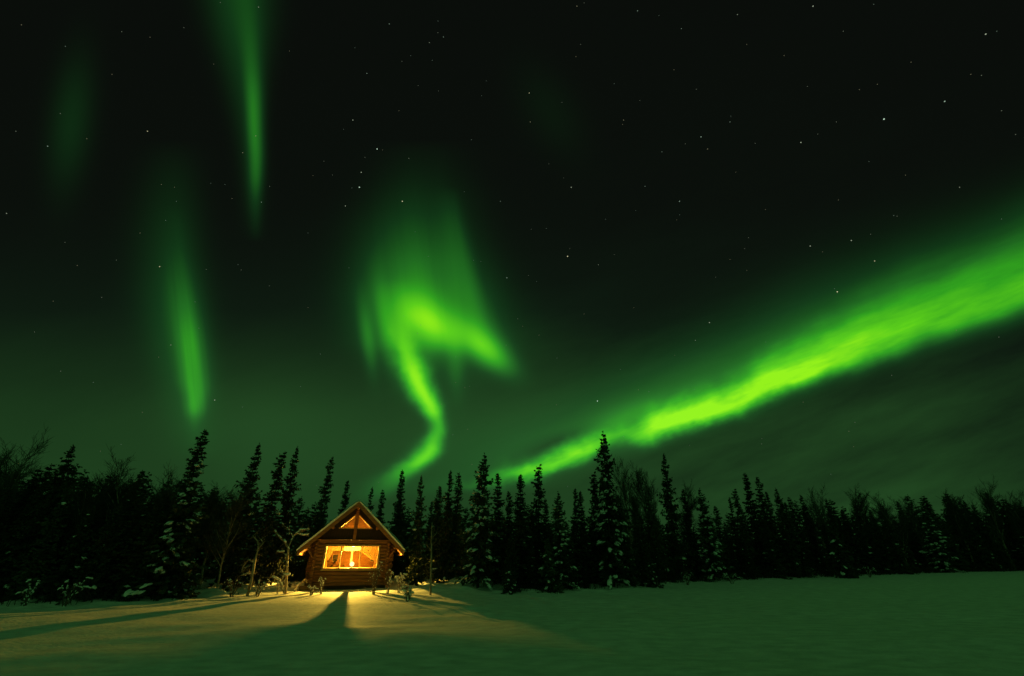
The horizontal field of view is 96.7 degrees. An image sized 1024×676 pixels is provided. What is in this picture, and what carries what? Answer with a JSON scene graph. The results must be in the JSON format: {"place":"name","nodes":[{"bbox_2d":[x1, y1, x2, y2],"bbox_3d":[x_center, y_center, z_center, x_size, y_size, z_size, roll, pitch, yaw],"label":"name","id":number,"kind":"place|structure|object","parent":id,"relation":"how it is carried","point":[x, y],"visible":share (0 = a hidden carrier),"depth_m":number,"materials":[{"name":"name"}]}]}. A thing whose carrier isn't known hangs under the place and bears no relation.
{"place":"outdoors","nodes":[
{"label":"outdoors","id":0,"kind":"place"},
{"bbox_2d":[0,558,1023,675],"bbox_3d":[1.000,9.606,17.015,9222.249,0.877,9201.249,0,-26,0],"label":"snow field","id":1,"kind":"structure","parent":0,"point":[969,623],"depth_m":11.04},
{"bbox_2d":[0,470,22,508],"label":"birch tree","id":2,"kind":"object","parent":1,"relation":"on","point":[3,493],"visible":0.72,"depth_m":21.18,"materials":[{"name":"green plant"}]},
{"bbox_2d":[6,469,42,521],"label":"spruce tree","id":3,"kind":"object","parent":1,"relation":"on","point":[35,474],"visible":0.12,"depth_m":26.22,"materials":[{"name":"green plant"}]},
{"bbox_2d":[0,427,50,522],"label":"birch tree","id":4,"kind":"object","parent":1,"relation":"on","point":[4,472],"visible":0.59,"depth_m":23.06,"materials":[{"name":"brown plant"}]},
{"bbox_2d":[14,579,43,605],"bbox_3d":[-18.050,9.491,17.011,0.539,0.954,0.946,13,-29,-25],"label":"snowy shrub","id":5,"kind":"object","parent":1,"relation":"on","point":[27,596],"visible":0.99,"depth_m":17.00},
{"bbox_2d":[14,463,58,515],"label":"spruce tree","id":6,"kind":"object","parent":1,"relation":"on","point":[44,478],"visible":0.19,"depth_m":24.20,"materials":[{"name":"green plant"}]},
{"bbox_2d":[0,444,75,600],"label":"spruce tree","id":7,"kind":"object","parent":1,"relation":"on","point":[59,479],"visible":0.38,"depth_m":20.37,"materials":[{"name":"green plant"}]},
{"bbox_2d":[20,475,88,594],"bbox_3d":[-20.348,8.933,20.705,2.704,5.267,2.388,-18,-33,32],"label":"spruce tree","id":8,"kind":"object","parent":1,"relation":"on","point":[65,521],"visible":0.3,"depth_m":20.61,"materials":[{"name":"green plant"}]},
{"bbox_2d":[20,505,96,604],"bbox_3d":[-17.911,8.827,18.629,2.102,3.844,1.857,14,-29,-23],"label":"spruce tree","id":9,"kind":"object","parent":1,"relation":"on","point":[57,580],"visible":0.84,"depth_m":18.34,"materials":[{"name":"green plant"}]},
{"bbox_2d":[56,465,77,522],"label":"spruce tree","id":10,"kind":"object","parent":1,"relation":"on","point":[71,474],"visible":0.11,"depth_m":24.41,"materials":[{"name":"green plant"}]},
{"bbox_2d":[57,576,93,606],"bbox_3d":[-16.538,9.510,17.100,0.962,1.084,0.985,0,-26,0],"label":"snowy shrub","id":11,"kind":"object","parent":1,"relation":"on","point":[65,593],"visible":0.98,"depth_m":17.08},
{"bbox_2d":[63,504,106,596],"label":"spruce tree","id":12,"kind":"object","parent":1,"relation":"on","point":[95,528],"visible":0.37,"depth_m":19.48,"materials":[{"name":"green plant"}]},
{"bbox_2d":[68,501,125,601],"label":"spruce tree","id":13,"kind":"object","parent":1,"relation":"on","point":[108,537],"visible":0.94,"depth_m":18.54,"materials":[{"name":"green plant"}]},
{"bbox_2d":[96,471,142,543],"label":"birch tree","id":14,"kind":"object","parent":1,"relation":"on","point":[116,498],"visible":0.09,"depth_m":22.41,"materials":[{"name":"green plant"}]},
{"bbox_2d":[96,470,145,557],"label":"spruce tree","id":15,"kind":"object","parent":1,"relation":"on","point":[141,474],"visible":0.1,"depth_m":24.97,"materials":[{"name":"green plant"}]},
{"bbox_2d":[75,447,167,537],"bbox_3d":[-18.727,8.803,21.884,3.416,6.658,4.256,-10,-28,15],"label":"birch tree","id":16,"kind":"object","parent":1,"relation":"on","point":[113,497],"visible":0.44,"depth_m":21.91,"materials":[{"name":"brown plant"}]},
{"bbox_2d":[105,503,164,601],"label":"spruce tree","id":17,"kind":"object","parent":1,"relation":"on","point":[144,541],"visible":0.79,"depth_m":19.33,"materials":[{"name":"green plant"}]},
{"bbox_2d":[138,495,171,556],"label":"spruce tree","id":18,"kind":"object","parent":1,"relation":"on","point":[164,505],"visible":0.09,"depth_m":22.11,"materials":[{"name":"green plant"}]},
{"bbox_2d":[132,464,190,544],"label":"birch tree","id":19,"kind":"object","parent":1,"relation":"on","point":[169,491],"visible":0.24,"depth_m":22.48,"materials":[{"name":"green plant"}]},
{"bbox_2d":[143,505,182,600],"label":"spruce tree","id":20,"kind":"object","parent":1,"relation":"on","point":[156,597],"visible":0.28,"depth_m":19.60,"materials":[{"name":"green plant"}]},
{"bbox_2d":[114,429,214,598],"bbox_3d":[-14.941,8.008,20.901,2.987,7.720,3.414,-22,-33,37],"label":"spruce tree","id":21,"kind":"object","parent":1,"relation":"on","point":[184,499],"visible":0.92,"depth_m":20.20,"materials":[{"name":"green plant"}]},
{"bbox_2d":[154,511,198,596],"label":"spruce tree","id":22,"kind":"object","parent":1,"relation":"on","point":[185,553],"visible":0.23,"depth_m":20.40,"materials":[{"name":"green plant"}]},
{"bbox_2d":[166,542,201,599],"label":"spruce sapling","id":23,"kind":"object","parent":1,"relation":"on","point":[181,577],"visible":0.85,"depth_m":19.57,"materials":[{"name":"green plant"}]},
{"bbox_2d":[194,481,240,589],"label":"birch tree","id":24,"kind":"object","parent":1,"relation":"on","point":[212,500],"visible":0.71,"depth_m":23.03,"materials":[{"name":"green plant"}]},
{"bbox_2d":[197,475,259,587],"bbox_3d":[-14.257,9.581,22.494,2.730,5.456,2.191,0,-25,-5],"label":"birch tree","id":25,"kind":"object","parent":1,"relation":"on","point":[234,504],"visible":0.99,"depth_m":22.54,"materials":[{"name":"brown plant"}]},
{"bbox_2d":[196,442,262,591],"bbox_3d":[-14.275,9.386,24.185,2.481,7.694,2.810,10,-27,-18],"label":"spruce tree","id":26,"kind":"object","parent":1,"relation":"on","point":[232,563],"visible":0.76,"depth_m":23.48,"materials":[{"name":"green plant"}]},
{"bbox_2d":[221,576,245,596],"bbox_3d":[-12.577,11.189,20.510,1.002,0.929,0.960,0,-26,0],"label":"snowy shrub","id":27,"kind":"object","parent":1,"relation":"on","point":[230,586],"visible":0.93,"depth_m":20.51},
{"bbox_2d":[241,532,265,595],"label":"slim birch","id":28,"kind":"object","parent":1,"relation":"on","point":[252,573],"visible":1,"depth_m":21.72,"materials":[{"name":"brown plant"}]},
{"bbox_2d":[239,452,286,586],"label":"spruce tree","id":29,"kind":"object","parent":1,"relation":"on","point":[268,522],"visible":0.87,"depth_m":24.98,"materials":[{"name":"green plant"}]},
{"bbox_2d":[255,446,300,587],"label":"spruce tree","id":30,"kind":"object","parent":1,"relation":"on","point":[273,563],"visible":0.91,"depth_m":26.05,"materials":[{"name":"green plant"}]},
{"bbox_2d":[269,564,290,594],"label":"bent sapling","id":31,"kind":"object","parent":1,"relation":"on","point":[278,581],"visible":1,"depth_m":22.72,"materials":[{"name":"brown wood"}]},
{"bbox_2d":[274,523,309,593],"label":"bent birch","id":32,"kind":"object","parent":1,"relation":"on","point":[288,547],"visible":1,"depth_m":23.49,"materials":[{"name":"brown plant"}]},
{"bbox_2d":[295,457,334,581],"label":"spruce tree","id":33,"kind":"object","parent":1,"relation":"on","point":[322,503],"visible":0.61,"depth_m":30.88,"materials":[{"name":"green plant"}]},
{"bbox_2d":[330,480,350,566],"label":"spruce tree","id":34,"kind":"object","parent":1,"relation":"on","point":[346,498],"visible":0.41,"depth_m":33.02,"materials":[{"name":"green plant"}]},
{"bbox_2d":[296,499,404,590],"bbox_3d":[-10.101,13.306,29.099,5.840,4.971,7.600,7,-27,-15],"label":"log cabin","id":35,"kind":"object","parent":1,"relation":"on","point":[364,526],"visible":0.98,"depth_m":26.63,"materials":[{"name":"brown wood"}]},
{"bbox_2d":[320,544,380,570],"bbox_3d":[-9.389,12.860,26.693,3.180,1.360,0.650,7,-27,-15],"label":"window","id":36,"kind":"structure","parent":35,"relation":"in","point":[336,545],"depth_m":26.40,"materials":[{"name":"yellow glass"}]},
{"bbox_2d":[367,562,384,593],"bbox_3d":[-6.912,12.071,22.923,0.900,1.526,0.714,5,-26,-10],"label":"snowy shrub","id":37,"kind":"object","parent":1,"relation":"on","point":[373,581],"visible":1,"depth_m":22.89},
{"bbox_2d":[376,489,385,525],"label":"spruce tree","id":38,"kind":"object","parent":1,"relation":"on","point":[380,507],"visible":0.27,"depth_m":35.10,"materials":[{"name":"green plant"}]},
{"bbox_2d":[386,470,407,577],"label":"spruce tree","id":39,"kind":"object","parent":1,"relation":"on","point":[397,523],"visible":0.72,"depth_m":33.27,"materials":[{"name":"green plant"}]},
{"bbox_2d":[401,585,413,601],"bbox_3d":[-4.373,10.780,19.210,0.763,0.705,0.538,-15,-30,29],"label":"snowy shrub","id":40,"kind":"object","parent":1,"relation":"on","point":[408,595],"visible":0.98,"depth_m":19.19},
{"bbox_2d":[401,517,427,576],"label":"spruce tree","id":41,"kind":"object","parent":1,"relation":"on","point":[407,561],"visible":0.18,"depth_m":32.26,"materials":[{"name":"green plant"}]},
{"bbox_2d":[401,475,429,585],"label":"spruce tree","id":42,"kind":"object","parent":1,"relation":"on","point":[418,560],"visible":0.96,"depth_m":27.65,"materials":[{"name":"green plant"}]},
{"bbox_2d":[420,502,434,575],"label":"spruce tree","id":43,"kind":"object","parent":1,"relation":"on","point":[430,508],"visible":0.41,"depth_m":34.23,"materials":[{"name":"green plant"}]},
{"bbox_2d":[421,486,443,582],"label":"spruce tree","id":44,"kind":"object","parent":1,"relation":"on","point":[436,520],"visible":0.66,"depth_m":28.55,"materials":[{"name":"green plant"}]},
{"bbox_2d":[425,522,440,594],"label":"bare tree","id":45,"kind":"object","parent":1,"relation":"on","point":[430,585],"visible":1,"depth_m":22.36,"materials":[{"name":"brown wood"}]},
{"bbox_2d":[428,470,457,582],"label":"spruce tree","id":46,"kind":"object","parent":1,"relation":"on","point":[446,528],"visible":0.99,"depth_m":27.61,"materials":[{"name":"green plant"}]},
{"bbox_2d":[445,472,464,580],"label":"spruce tree","id":47,"kind":"object","parent":1,"relation":"on","point":[455,550],"visible":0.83,"depth_m":28.43,"materials":[{"name":"green plant"}]},
{"bbox_2d":[447,508,468,575],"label":"spruce tree","id":48,"kind":"object","parent":1,"relation":"on","point":[461,572],"visible":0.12,"depth_m":30.42,"materials":[{"name":"green plant"}]},
{"bbox_2d":[451,452,505,590],"bbox_3d":[-1.729,10.311,25.901,2.847,7.620,3.081,-8,-27,18],"label":"spruce tree","id":49,"kind":"object","parent":1,"relation":"on","point":[478,558],"visible":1,"depth_m":25.23,"materials":[{"name":"green plant"}]},
{"bbox_2d":[485,473,509,581],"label":"spruce tree","id":50,"kind":"object","parent":1,"relation":"on","point":[498,545],"visible":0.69,"depth_m":26.64,"materials":[{"name":"green plant"}]},
{"bbox_2d":[501,561,516,594],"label":"spruce sapling","id":51,"kind":"object","parent":1,"relation":"on","point":[509,589],"visible":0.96,"depth_m":22.18,"materials":[{"name":"green plant"}]},
{"bbox_2d":[2,463,1016,581],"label":"forest","id":52,"kind":"object","parent":1,"relation":"on","point":[293,563],"visible":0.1,"depth_m":32.02,"materials":[{"name":"plant"}]},
{"bbox_2d":[502,491,516,573],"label":"spruce tree","id":53,"kind":"object","parent":1,"relation":"on","point":[508,509],"visible":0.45,"depth_m":27.95,"materials":[{"name":"green plant"}]},
{"bbox_2d":[498,535,523,591],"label":"spruce tree","id":54,"kind":"object","parent":1,"relation":"on","point":[511,554],"visible":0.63,"depth_m":24.27,"materials":[{"name":"green plant"}]},
{"bbox_2d":[0,559,1023,606],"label":"undergrowth","id":55,"kind":"object","parent":1,"relation":"on","point":[643,570],"visible":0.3,"depth_m":29.44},
{"bbox_2d":[498,474,542,587],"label":"spruce tree","id":56,"kind":"object","parent":1,"relation":"on","point":[521,536],"visible":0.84,"depth_m":25.78,"materials":[{"name":"green plant"}]},
{"bbox_2d":[524,464,545,577],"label":"spruce tree","id":57,"kind":"object","parent":1,"relation":"on","point":[538,500],"visible":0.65,"depth_m":27.74,"materials":[{"name":"green plant"}]},
{"bbox_2d":[535,499,557,585],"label":"spruce tree","id":58,"kind":"object","parent":1,"relation":"on","point":[545,522],"visible":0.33,"depth_m":26.50,"materials":[{"name":"green plant"}]},
{"bbox_2d":[533,524,564,589],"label":"spruce tree","id":59,"kind":"object","parent":1,"relation":"on","point":[549,534],"visible":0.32,"depth_m":25.02,"materials":[{"name":"green plant"}]},
{"bbox_2d":[535,538,563,593],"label":"spruce sapling","id":60,"kind":"object","parent":1,"relation":"on","point":[553,585],"visible":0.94,"depth_m":23.67,"materials":[{"name":"green plant"}]},
{"bbox_2d":[549,491,581,589],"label":"spruce tree","id":61,"kind":"object","parent":1,"relation":"on","point":[560,536],"visible":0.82,"depth_m":25.40,"materials":[{"name":"green plant"}]},
{"bbox_2d":[565,545,579,588],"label":"spruce tree","id":62,"kind":"object","parent":1,"relation":"on","point":[571,563],"visible":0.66,"depth_m":25.03,"materials":[{"name":"green plant"}]},
{"bbox_2d":[568,488,586,583],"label":"spruce tree","id":63,"kind":"object","parent":1,"relation":"on","point":[576,530],"visible":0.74,"depth_m":27.60,"materials":[{"name":"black plant"}]},
{"bbox_2d":[571,490,598,584],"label":"spruce tree","id":64,"kind":"object","parent":1,"relation":"on","point":[584,537],"visible":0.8,"depth_m":27.07,"materials":[{"name":"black plant"}]},
{"bbox_2d":[587,471,607,581],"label":"spruce tree","id":65,"kind":"object","parent":1,"relation":"on","point":[599,550],"visible":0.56,"depth_m":27.77,"materials":[{"name":"black plant"}]},
{"bbox_2d":[585,431,642,588],"bbox_3d":[5.914,10.364,27.949,3.384,9.624,3.126,9,-28,-15],"label":"spruce tree","id":66,"kind":"object","parent":1,"relation":"on","point":[613,526],"visible":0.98,"depth_m":27.25,"materials":[{"name":"green plant"}]},
{"bbox_2d":[608,457,644,565],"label":"birch tree","id":67,"kind":"object","parent":1,"relation":"on","point":[623,489],"visible":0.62,"depth_m":37.96,"materials":[{"name":"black plant"}]},
{"bbox_2d":[615,495,640,583],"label":"spruce tree","id":68,"kind":"object","parent":1,"relation":"on","point":[629,542],"visible":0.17,"depth_m":29.17,"materials":[{"name":"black plant"}]},
{"bbox_2d":[621,536,635,583],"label":"spruce tree","id":69,"kind":"object","parent":1,"relation":"on","point":[627,558],"visible":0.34,"depth_m":27.64,"materials":[{"name":"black plant"}]},
{"bbox_2d":[627,459,663,543],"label":"birch tree","id":70,"kind":"object","parent":1,"relation":"on","point":[645,488],"visible":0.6,"depth_m":40.49,"materials":[{"name":"black plant"}]},
{"bbox_2d":[644,551,663,587],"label":"spruce sapling","id":71,"kind":"object","parent":1,"relation":"on","point":[653,580],"visible":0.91,"depth_m":27.10,"materials":[{"name":"green plant"}]},
{"bbox_2d":[641,495,670,577],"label":"spruce tree","id":72,"kind":"object","parent":1,"relation":"on","point":[652,539],"visible":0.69,"depth_m":31.76,"materials":[{"name":"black plant"}]},
{"bbox_2d":[657,454,695,581],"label":"spruce tree","id":73,"kind":"object","parent":1,"relation":"on","point":[676,549],"visible":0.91,"depth_m":34.44,"materials":[{"name":"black plant"}]},
{"bbox_2d":[666,477,699,550],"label":"birch tree","id":74,"kind":"object","parent":1,"relation":"on","point":[689,498],"visible":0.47,"depth_m":40.82,"materials":[{"name":"black plant"}]},
{"bbox_2d":[680,489,714,580],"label":"spruce tree","id":75,"kind":"object","parent":1,"relation":"on","point":[689,538],"visible":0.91,"depth_m":35.10,"materials":[{"name":"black plant"}]},
{"bbox_2d":[694,487,733,580],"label":"spruce tree","id":76,"kind":"object","parent":1,"relation":"on","point":[709,543],"visible":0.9,"depth_m":35.17,"materials":[{"name":"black plant"}]},
{"bbox_2d":[713,506,733,578],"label":"spruce tree","id":77,"kind":"object","parent":1,"relation":"on","point":[718,523],"visible":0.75,"depth_m":36.85,"materials":[{"name":"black plant"}]},
{"bbox_2d":[727,497,751,578],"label":"spruce tree","id":78,"kind":"object","parent":1,"relation":"on","point":[738,556],"visible":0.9,"depth_m":38.09,"materials":[{"name":"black plant"}]},
{"bbox_2d":[731,489,761,577],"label":"spruce tree","id":79,"kind":"object","parent":1,"relation":"on","point":[742,528],"visible":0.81,"depth_m":38.35,"materials":[{"name":"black plant"}]},
{"bbox_2d":[741,547,758,578],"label":"spruce tree","id":80,"kind":"object","parent":1,"relation":"on","point":[750,573],"visible":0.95,"depth_m":36.67,"materials":[{"name":"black plant"}]},
{"bbox_2d":[742,473,780,577],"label":"spruce tree","id":81,"kind":"object","parent":1,"relation":"on","point":[758,546],"visible":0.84,"depth_m":40.13,"materials":[{"name":"black plant"}]},
{"bbox_2d":[755,477,789,577],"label":"spruce tree","id":82,"kind":"object","parent":1,"relation":"on","point":[767,517],"visible":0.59,"depth_m":40.96,"materials":[{"name":"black plant"}]},
{"bbox_2d":[764,492,790,575],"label":"spruce tree","id":83,"kind":"object","parent":1,"relation":"on","point":[770,510],"visible":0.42,"depth_m":42.18,"materials":[{"name":"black plant"}]},
{"bbox_2d":[774,488,815,577],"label":"spruce tree","id":84,"kind":"object","parent":1,"relation":"on","point":[781,514],"visible":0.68,"depth_m":42.07,"materials":[{"name":"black plant"}]},
{"bbox_2d":[787,497,817,575],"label":"spruce tree","id":85,"kind":"object","parent":1,"relation":"on","point":[793,512],"visible":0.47,"depth_m":44.56,"materials":[{"name":"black plant"}]},
{"bbox_2d":[799,485,831,570],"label":"birch tree","id":86,"kind":"object","parent":1,"relation":"on","point":[819,517],"visible":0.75,"depth_m":51.79,"materials":[{"name":"black plant"}]},
{"bbox_2d":[827,523,859,578],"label":"spruce sapling","id":87,"kind":"object","parent":1,"relation":"on","point":[844,570],"visible":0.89,"depth_m":40.87,"materials":[{"name":"green plant"}]},
{"bbox_2d":[831,517,863,575],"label":"spruce tree","id":88,"kind":"object","parent":1,"relation":"on","point":[856,564],"visible":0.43,"depth_m":46.08,"materials":[{"name":"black plant"}]},
{"bbox_2d":[843,484,889,542],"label":"birch tree","id":89,"kind":"object","parent":1,"relation":"on","point":[861,505],"visible":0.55,"depth_m":57.02,"materials":[{"name":"black plant"}]},
{"bbox_2d":[865,489,918,562],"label":"birch tree","id":90,"kind":"object","parent":1,"relation":"on","point":[903,528],"visible":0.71,"depth_m":59.17,"materials":[{"name":"black plant"}]},
{"bbox_2d":[887,495,929,565],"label":"birch tree","id":91,"kind":"object","parent":1,"relation":"on","point":[914,520],"visible":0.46,"depth_m":62.91,"materials":[{"name":"black plant"}]},
{"bbox_2d":[895,501,931,568],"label":"spruce tree","id":92,"kind":"object","parent":1,"relation":"on","point":[898,504],"visible":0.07,"depth_m":67.39,"materials":[{"name":"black plant"}]},
{"bbox_2d":[906,523,934,570],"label":"spruce tree","id":93,"kind":"object","parent":1,"relation":"on","point":[921,558],"visible":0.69,"depth_m":58.99,"materials":[{"name":"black plant"}]},
{"bbox_2d":[920,496,949,556],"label":"spruce tree","id":94,"kind":"object","parent":1,"relation":"on","point":[928,508],"visible":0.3,"depth_m":69.35,"materials":[{"name":"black plant"}]},
{"bbox_2d":[916,503,966,572],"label":"spruce tree","id":95,"kind":"object","parent":1,"relation":"on","point":[939,558],"visible":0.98,"depth_m":56.07,"materials":[{"name":"green plant"}]},
{"bbox_2d":[937,516,969,571],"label":"spruce tree","id":96,"kind":"object","parent":1,"relation":"on","point":[955,552],"visible":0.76,"depth_m":58.55,"materials":[{"name":"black plant"}]},
{"bbox_2d":[936,488,977,563],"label":"birch tree","id":97,"kind":"object","parent":1,"relation":"on","point":[955,512],"visible":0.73,"depth_m":65.60,"materials":[{"name":"black plant"}]},
{"bbox_2d":[970,504,1010,570],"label":"spruce tree","id":98,"kind":"object","parent":1,"relation":"on","point":[984,531],"visible":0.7,"depth_m":63.46,"materials":[{"name":"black plant"}]},
{"bbox_2d":[977,537,1003,571],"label":"spruce tree","id":99,"kind":"object","parent":1,"relation":"on","point":[994,566],"visible":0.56,"depth_m":61.16,"materials":[{"name":"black plant"}]},
{"bbox_2d":[967,474,1015,569],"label":"birch tree","id":100,"kind":"object","parent":1,"relation":"on","point":[986,503],"visible":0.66,"depth_m":72.46,"materials":[{"name":"black plant"}]},
{"bbox_2d":[985,493,1020,566],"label":"spruce tree","id":101,"kind":"object","parent":1,"relation":"on","point":[1007,543],"visible":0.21,"depth_m":73.63,"materials":[{"name":"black plant"}]},
{"bbox_2d":[997,540,1017,570],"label":"spruce tree","id":102,"kind":"object","parent":1,"relation":"on","point":[1006,556],"visible":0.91,"depth_m":62.07,"materials":[{"name":"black plant"}]},
{"bbox_2d":[997,501,1023,569],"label":"spruce tree","id":103,"kind":"object","parent":1,"relation":"on","point":[1006,523],"visible":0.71,"depth_m":67.65,"materials":[{"name":"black plant"}]},
{"bbox_2d":[998,489,1023,533],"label":"birch tree","id":104,"kind":"object","parent":1,"relation":"on","point":[1013,514],"visible":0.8,"depth_m":74.54,"materials":[{"name":"black plant"}]},
{"bbox_2d":[0,0,1023,557],"label":"sky","id":105,"kind":"structure","parent":0,"point":[326,286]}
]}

